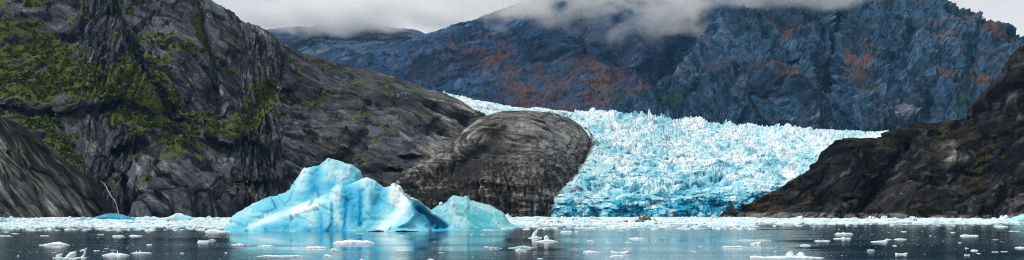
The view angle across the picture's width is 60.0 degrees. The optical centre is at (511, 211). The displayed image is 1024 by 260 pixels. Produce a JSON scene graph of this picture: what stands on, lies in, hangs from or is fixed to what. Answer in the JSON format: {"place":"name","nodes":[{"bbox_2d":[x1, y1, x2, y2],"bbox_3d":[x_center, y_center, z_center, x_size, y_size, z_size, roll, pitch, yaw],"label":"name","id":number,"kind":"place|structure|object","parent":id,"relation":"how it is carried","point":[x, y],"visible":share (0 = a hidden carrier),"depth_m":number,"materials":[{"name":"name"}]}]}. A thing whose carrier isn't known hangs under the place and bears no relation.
{"place":"outdoors","nodes":[
{"label":"outdoors","id":0,"kind":"place"},
{"bbox_2d":[0,116,116,217],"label":"rock slab","id":1,"kind":"object","parent":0,"point":[39,177],"visible":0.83,"depth_m":813.01,"materials":[{"name":"grey stone"}]},
{"bbox_2d":[0,0,485,216],"bbox_3d":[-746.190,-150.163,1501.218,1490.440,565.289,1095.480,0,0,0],"label":"rocky mountainside","id":2,"kind":"structure","parent":0,"point":[189,179],"depth_m":1254.74,"materials":[{"name":"grey stone"}]},
{"bbox_2d":[0,0,480,188],"bbox_3d":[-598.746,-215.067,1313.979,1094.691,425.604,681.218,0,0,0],"label":"shrubs","id":3,"kind":"object","parent":2,"relation":"on","point":[35,61],"visible":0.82,"depth_m":1192.38,"materials":[{"name":"green plant"}]},
{"bbox_2d":[267,22,424,56],"bbox_3d":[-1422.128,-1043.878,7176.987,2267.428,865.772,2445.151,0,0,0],"label":"mountain","id":4,"kind":"structure","parent":0,"point":[315,40],"depth_m":6734.33,"materials":[{"name":"stone"}]},
{"bbox_2d":[395,110,590,215],"bbox_3d":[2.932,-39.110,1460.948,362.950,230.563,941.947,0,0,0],"label":"rock dome","id":5,"kind":"object","parent":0,"point":[519,163],"visible":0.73,"depth_m":1136.89,"materials":[{"name":"grey stone"}]},
{"bbox_2d":[0,216,1023,259],"bbox_3d":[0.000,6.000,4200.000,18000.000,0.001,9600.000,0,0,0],"label":"water","id":6,"kind":"structure","parent":0,"point":[990,242],"depth_m":165.39,"materials":[{"name":"blue liquid"}]},
{"bbox_2d":[0,217,6,221],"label":"ice floe","id":7,"kind":"object","parent":6,"relation":"on","point":[2,219],"visible":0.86,"depth_m":465.43,"materials":[{"name":"ice"}]},
{"bbox_2d":[29,217,43,220],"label":"ice chunk","id":8,"kind":"object","parent":6,"relation":"on","point":[36,219],"visible":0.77,"depth_m":520.94,"materials":[{"name":"white ice"}]},
{"bbox_2d":[43,242,67,244],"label":"ice floe","id":9,"kind":"object","parent":6,"relation":"on","point":[56,243],"visible":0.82,"depth_m":156.27,"materials":[{"name":"white ice"}]},
{"bbox_2d":[63,251,76,258],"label":"ice floe","id":10,"kind":"object","parent":6,"relation":"on","point":[70,255],"visible":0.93,"depth_m":111.66,"materials":[{"name":"white ice"}]},
{"bbox_2d":[67,216,87,220],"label":"ice floe","id":11,"kind":"object","parent":6,"relation":"on","point":[82,218],"visible":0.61,"depth_m":555.27,"materials":[{"name":"white ice"}]},
{"bbox_2d":[75,248,86,257],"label":"ice floe","id":12,"kind":"object","parent":6,"relation":"on","point":[83,255],"visible":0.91,"depth_m":114.30,"materials":[{"name":"white ice"}]},
{"bbox_2d":[90,213,134,219],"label":"iceberg","id":13,"kind":"object","parent":6,"relation":"on","point":[112,216],"visible":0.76,"depth_m":605.69,"materials":[{"name":"blue ice"}]},
{"bbox_2d":[0,217,230,230],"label":"brash ice","id":14,"kind":"structure","parent":6,"relation":"on","point":[153,224],"depth_m":388.38,"materials":[{"name":"white ice"}]},
{"bbox_2d":[102,250,128,255],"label":"ice floe","id":15,"kind":"object","parent":6,"relation":"on","point":[115,254],"visible":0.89,"depth_m":119.64,"materials":[{"name":"white ice"}]},
{"bbox_2d":[124,220,140,222],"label":"ice chunk","id":16,"kind":"object","parent":6,"relation":"on","point":[130,221],"visible":0.73,"depth_m":425.54,"materials":[{"name":"white ice"}]},
{"bbox_2d":[135,216,162,220],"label":"ice floe","id":17,"kind":"object","parent":6,"relation":"on","point":[148,218],"visible":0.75,"depth_m":555.35,"materials":[{"name":"white ice"}]},
{"bbox_2d":[160,213,198,220],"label":"iceberg","id":18,"kind":"object","parent":6,"relation":"on","point":[178,216],"visible":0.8,"depth_m":555.25,"materials":[{"name":"white ice"}]},
{"bbox_2d":[205,229,229,231],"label":"ice floe","id":19,"kind":"object","parent":6,"relation":"on","point":[212,230],"visible":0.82,"depth_m":256.26,"materials":[{"name":"white ice"}]},
{"bbox_2d":[257,245,274,246],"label":"ice floe","id":20,"kind":"object","parent":6,"relation":"on","point":[265,246],"visible":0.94,"depth_m":150.17,"materials":[{"name":"white ice"}]},
{"bbox_2d":[258,255,304,256],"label":"ice floe","id":21,"kind":"object","parent":6,"relation":"on","point":[281,256],"visible":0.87,"depth_m":117.53,"materials":[{"name":"white ice"}]},
{"bbox_2d":[306,246,326,247],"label":"ice floe","id":22,"kind":"object","parent":6,"relation":"on","point":[315,247],"visible":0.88,"depth_m":143.87,"materials":[{"name":"white ice"}]},
{"bbox_2d":[224,158,464,231],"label":"iceberg","id":23,"kind":"object","parent":6,"relation":"on","point":[328,194],"visible":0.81,"depth_m":279.19,"materials":[{"name":"blue ice"}]},
{"bbox_2d":[334,240,373,243],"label":"ice floe","id":24,"kind":"object","parent":6,"relation":"on","point":[353,242],"visible":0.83,"depth_m":165.24,"materials":[{"name":"white ice"}]},
{"bbox_2d":[12,228,932,259],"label":"floating ice bits","id":25,"kind":"object","parent":6,"relation":"on","point":[434,241],"visible":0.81,"depth_m":170.60,"materials":[{"name":"white ice"}]},
{"bbox_2d":[432,195,523,227],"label":"iceberg","id":26,"kind":"object","parent":6,"relation":"on","point":[466,212],"visible":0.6,"depth_m":335.76,"materials":[{"name":"blue ice"}]},
{"bbox_2d":[505,213,516,219],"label":"ice floe","id":27,"kind":"object","parent":6,"relation":"on","point":[508,216],"visible":0.56,"depth_m":570.83,"materials":[{"name":"white ice"}]},
{"bbox_2d":[511,246,533,247],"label":"ice floe","id":28,"kind":"object","parent":6,"relation":"on","point":[522,247],"visible":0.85,"depth_m":143.90,"materials":[{"name":"white ice"}]},
{"bbox_2d":[530,229,540,237],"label":"ice floe","id":29,"kind":"object","parent":6,"relation":"on","point":[534,234],"visible":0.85,"depth_m":198.00,"materials":[{"name":"white ice"}]},
{"bbox_2d":[520,216,552,219],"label":"ice floe","id":30,"kind":"object","parent":6,"relation":"on","point":[537,217],"visible":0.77,"depth_m":605.94,"materials":[{"name":"white ice"}]},
{"bbox_2d":[537,219,552,222],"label":"ice chunk","id":31,"kind":"object","parent":6,"relation":"on","point":[544,220],"visible":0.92,"depth_m":451.93,"materials":[{"name":"white ice"}]},
{"bbox_2d":[535,235,557,241],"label":"ice floe","id":32,"kind":"object","parent":6,"relation":"on","point":[546,238],"visible":0.92,"depth_m":175.52,"materials":[{"name":"white ice"}]},
{"bbox_2d":[552,218,562,222],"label":"ice chunk","id":33,"kind":"object","parent":6,"relation":"on","point":[556,220],"visible":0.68,"depth_m":459.77,"materials":[{"name":"white ice"}]},
{"bbox_2d":[583,250,602,252],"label":"ice floe","id":34,"kind":"object","parent":6,"relation":"on","point":[588,251],"visible":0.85,"depth_m":128.07,"materials":[{"name":"white ice"}]},
{"bbox_2d":[501,216,757,228],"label":"brash ice","id":35,"kind":"structure","parent":6,"relation":"on","point":[614,225],"depth_m":413.34,"materials":[{"name":"white ice"}]},
{"bbox_2d":[639,213,651,220],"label":"growler","id":36,"kind":"object","parent":6,"relation":"on","point":[644,216],"visible":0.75,"depth_m":512.53,"materials":[{"name":"grey ice"}]},
{"bbox_2d":[646,220,661,223],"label":"ice floe","id":37,"kind":"object","parent":6,"relation":"on","point":[654,222],"visible":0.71,"depth_m":399.51,"materials":[{"name":"white ice"}]},
{"bbox_2d":[749,251,822,258],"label":"ice floe","id":38,"kind":"object","parent":6,"relation":"on","point":[799,255],"visible":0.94,"depth_m":113.30,"materials":[{"name":"white ice"}]},
{"bbox_2d":[776,222,795,223],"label":"ice floe","id":39,"kind":"object","parent":6,"relation":"on","point":[786,223],"visible":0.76,"depth_m":416.39,"materials":[{"name":"white ice"}]},
{"bbox_2d":[835,232,851,234],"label":"ice floe","id":40,"kind":"object","parent":6,"relation":"on","point":[843,233],"visible":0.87,"depth_m":229.53,"materials":[{"name":"white ice"}]},
{"bbox_2d":[719,217,1023,225],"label":"brash ice","id":41,"kind":"structure","parent":6,"relation":"on","point":[872,221],"depth_m":484.47,"materials":[{"name":"white ice"}]},
{"bbox_2d":[885,217,902,220],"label":"ice floe","id":42,"kind":"object","parent":6,"relation":"on","point":[892,219],"visible":0.69,"depth_m":512.26,"materials":[{"name":"white ice"}]},
{"bbox_2d":[882,220,916,222],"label":"ice floe","id":43,"kind":"object","parent":6,"relation":"on","point":[901,221],"visible":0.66,"depth_m":444.03,"materials":[{"name":"white ice"}]},
{"bbox_2d":[909,216,916,220],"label":"ice floe","id":44,"kind":"object","parent":6,"relation":"on","point":[914,218],"visible":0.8,"depth_m":539.50,"materials":[{"name":"white ice"}]},
{"bbox_2d":[913,221,934,223],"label":"ice chunk","id":45,"kind":"object","parent":6,"relation":"on","point":[919,222],"visible":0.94,"depth_m":436.83,"materials":[{"name":"white ice"}]},
{"bbox_2d":[927,219,942,222],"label":"ice chunk","id":46,"kind":"object","parent":6,"relation":"on","point":[934,221],"visible":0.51,"depth_m":443.14,"materials":[{"name":"white ice"}]},
{"bbox_2d":[944,219,956,222],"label":"ice chunk","id":47,"kind":"object","parent":6,"relation":"on","point":[949,220],"visible":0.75,"depth_m":445.79,"materials":[{"name":"white ice"}]},
{"bbox_2d":[1006,214,1023,221],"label":"iceberg","id":48,"kind":"object","parent":6,"relation":"on","point":[1019,218],"visible":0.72,"depth_m":488.52,"materials":[{"name":"white ice"}]},
{"bbox_2d":[315,0,741,111],"bbox_3d":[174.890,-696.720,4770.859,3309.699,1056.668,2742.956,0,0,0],"label":"cloudy mountain","id":49,"kind":"structure","parent":0,"point":[579,55],"depth_m":4285.40,"materials":[{"name":"stone"}]},
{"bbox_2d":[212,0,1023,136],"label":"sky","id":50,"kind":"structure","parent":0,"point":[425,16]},
{"bbox_2d":[443,91,888,215],"bbox_3d":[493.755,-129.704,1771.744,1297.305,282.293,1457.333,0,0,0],"label":"glacier","id":51,"kind":"object","parent":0,"point":[636,164],"visible":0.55,"depth_m":1399.86,"materials":[{"name":"blue ice"}]},
{"bbox_2d":[608,0,1023,131],"bbox_3d":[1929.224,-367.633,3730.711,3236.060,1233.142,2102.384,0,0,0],"label":"blue mountain","id":52,"kind":"structure","parent":0,"point":[869,65],"depth_m":3212.85,"materials":[{"name":"blue stone"}]},
{"bbox_2d":[718,43,1023,217],"bbox_3d":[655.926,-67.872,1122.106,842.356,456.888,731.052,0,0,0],"label":"headland","id":53,"kind":"structure","parent":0,"point":[925,166],"depth_m":1016.04,"materials":[{"name":"grey stone"}]},
{"bbox_2d":[752,67,1018,208],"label":"shrubbery","id":54,"kind":"object","parent":53,"relation":"on","point":[870,173],"visible":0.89,"depth_m":1025.44,"materials":[{"name":"green plant"}]}
]}

